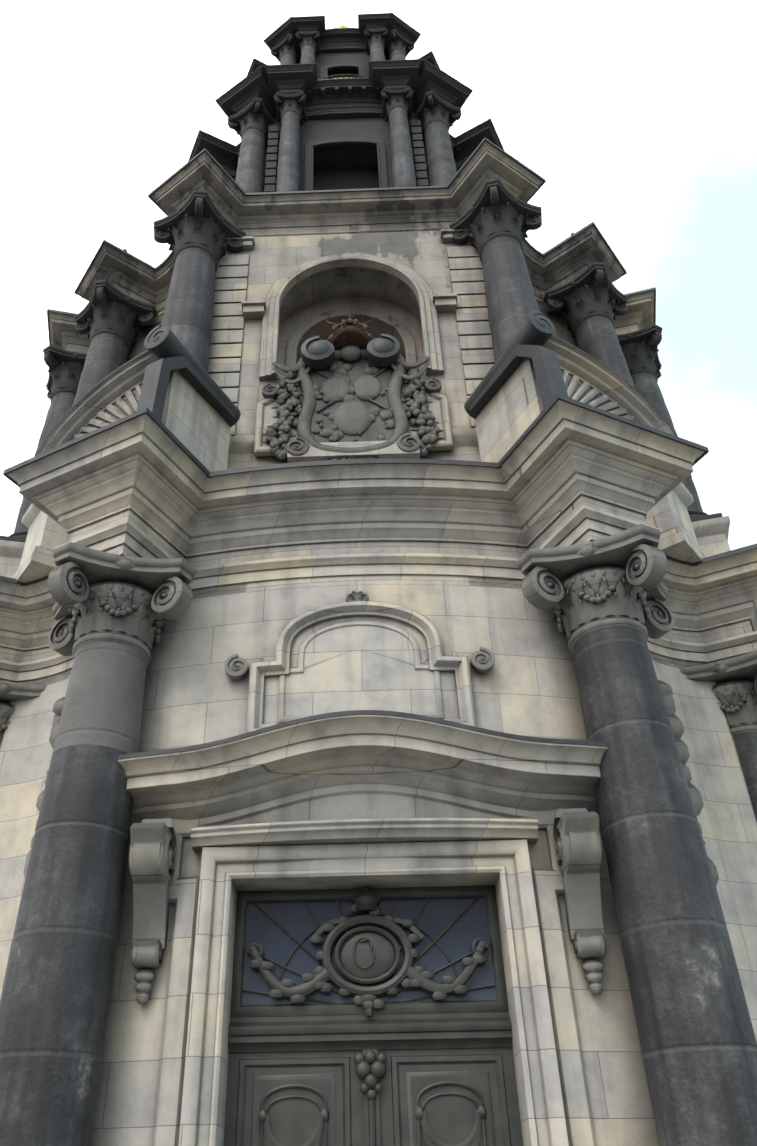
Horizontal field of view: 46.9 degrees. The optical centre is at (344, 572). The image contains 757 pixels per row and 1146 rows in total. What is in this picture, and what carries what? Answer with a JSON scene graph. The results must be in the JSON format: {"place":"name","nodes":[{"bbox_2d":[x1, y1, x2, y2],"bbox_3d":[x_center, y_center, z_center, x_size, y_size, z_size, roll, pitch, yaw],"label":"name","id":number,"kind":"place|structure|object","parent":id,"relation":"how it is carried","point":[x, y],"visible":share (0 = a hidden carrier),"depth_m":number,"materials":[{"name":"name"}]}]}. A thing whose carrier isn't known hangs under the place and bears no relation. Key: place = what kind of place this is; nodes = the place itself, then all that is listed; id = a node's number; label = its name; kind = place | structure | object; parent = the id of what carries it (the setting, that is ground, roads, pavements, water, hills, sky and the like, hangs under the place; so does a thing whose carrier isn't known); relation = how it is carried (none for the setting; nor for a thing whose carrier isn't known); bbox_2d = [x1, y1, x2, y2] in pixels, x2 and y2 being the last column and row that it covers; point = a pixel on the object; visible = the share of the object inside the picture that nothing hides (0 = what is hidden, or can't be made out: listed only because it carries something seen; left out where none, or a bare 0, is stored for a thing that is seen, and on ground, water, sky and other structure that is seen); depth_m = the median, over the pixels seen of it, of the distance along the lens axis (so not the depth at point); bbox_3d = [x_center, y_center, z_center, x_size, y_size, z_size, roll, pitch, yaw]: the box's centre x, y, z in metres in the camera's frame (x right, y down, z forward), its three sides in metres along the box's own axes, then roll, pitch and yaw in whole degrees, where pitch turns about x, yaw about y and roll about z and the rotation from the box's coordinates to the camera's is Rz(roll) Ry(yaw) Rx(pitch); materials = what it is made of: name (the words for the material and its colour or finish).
{"place":"outdoors","nodes":[
{"label":"outdoors","id":0,"kind":"place"},
{"bbox_2d":[0,0,756,549],"label":"sky","id":1,"kind":"structure","parent":0,"point":[638,118],"materials":[{"name":"white"}]},
{"label":"ground","id":2,"kind":"structure","parent":0,"visible":0},
{"bbox_2d":[0,400,756,1145],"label":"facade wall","id":3,"kind":"structure","parent":2,"relation":"on","point":[288,560],"depth_m":19.10,"materials":[{"name":"beige stone"}]},
{"bbox_2d":[36,336,674,471],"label":"pediment fragments","id":4,"kind":"object","parent":3,"relation":"on","point":[193,421],"visible":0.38,"depth_m":22.20,"materials":[{"name":"stone"}]},
{"bbox_2d":[0,141,730,582],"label":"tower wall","id":5,"kind":"structure","parent":3,"relation":"on","point":[402,249],"depth_m":29.36,"materials":[{"name":"beige stone"}]},
{"bbox_2d":[188,12,504,191],"bbox_3d":[0.195,-16.864,43.589,15.870,20.623,15.590,-2,-36,1],"label":"tower top","id":6,"kind":"object","parent":5,"relation":"on","point":[345,125],"visible":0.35,"depth_m":38.28,"materials":[{"name":"grey stone"}]},
{"bbox_2d":[334,23,351,78],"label":"gilding","id":7,"kind":"object","parent":6,"relation":"attached to","point":[341,25],"visible":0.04,"depth_m":45.75,"materials":[{"name":"gold metal"}]},
{"bbox_2d":[318,74,368,79],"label":"balcony rail","id":8,"kind":"object","parent":6,"relation":"on","point":[343,75],"visible":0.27,"depth_m":42.06,"materials":[{"name":"grey stone"}]},
{"bbox_2d":[235,42,456,192],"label":"columns","id":9,"kind":"structure","parent":6,"relation":"attached to","point":[440,162],"depth_m":35.66,"materials":[{"name":"grey stone"}]},
{"bbox_2d":[313,167,379,189],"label":"dark panes","id":10,"kind":"object","parent":6,"relation":"attached to","point":[337,178],"visible":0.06,"depth_m":37.70,"materials":[{"name":"black"}]},
{"bbox_2d":[124,28,573,251],"bbox_3d":[0.057,-19.113,39.573,23.224,19.564,5.542,-2,-36,1],"label":"column capital","id":11,"kind":"object","parent":6,"relation":"attached to","point":[255,114],"visible":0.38,"depth_m":37.88,"materials":[{"name":"grey stone"}]},
{"bbox_2d":[325,313,374,349],"bbox_3d":[0.196,-7.365,26.520,1.441,1.450,1.394,26,-44,-33],"label":"crown","id":12,"kind":"object","parent":5,"relation":"on","point":[349,331],"visible":0.75,"depth_m":25.90},
{"bbox_2d":[277,297,425,377],"bbox_3d":[0.249,-6.966,29.750,5.540,6.250,1.650,-2,-36,1],"label":"stone niche","id":13,"kind":"object","parent":5,"relation":"in","point":[408,320],"visible":0.04,"depth_m":30.35,"materials":[{"name":"grey stone"}]},
{"bbox_2d":[262,345,444,459],"bbox_3d":[0.226,-4.810,24.755,5.224,4.759,0.517,-2,-36,1],"label":"carved cartouche","id":14,"kind":"object","parent":5,"relation":"attached to","point":[351,393],"visible":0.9,"depth_m":24.75,"materials":[{"name":"grey stone"}]},
{"bbox_2d":[14,236,702,532],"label":"columns","id":15,"kind":"structure","parent":5,"relation":"attached to","point":[509,293],"depth_m":27.72,"materials":[{"name":"grey stone"}]},
{"bbox_2d":[0,178,722,542],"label":"column capitals","id":16,"kind":"object","parent":5,"relation":"attached to","point":[490,214],"visible":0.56,"depth_m":31.11,"materials":[{"name":"grey stone"}]},
{"bbox_2d":[224,885,522,1145],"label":"door","id":17,"kind":"structure","parent":3,"relation":"in","point":[367,1067],"depth_m":15.79,"materials":[{"name":"grey wood"}]},
{"bbox_2d":[0,627,756,1145],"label":"columns","id":18,"kind":"structure","parent":3,"relation":"attached to","point":[698,1043],"depth_m":15.34,"materials":[{"name":"grey stone"}]},
{"bbox_2d":[0,524,756,1003],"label":"carved ornament","id":19,"kind":"object","parent":3,"relation":"attached to","point":[614,580],"visible":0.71,"depth_m":19.00,"materials":[{"name":"grey stone"}]},
{"bbox_2d":[0,28,756,758],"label":"lead flashing","id":20,"kind":"object","parent":3,"relation":"on","point":[164,344],"visible":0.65,"depth_m":21.68,"materials":[{"name":"grey metal"}]}
]}

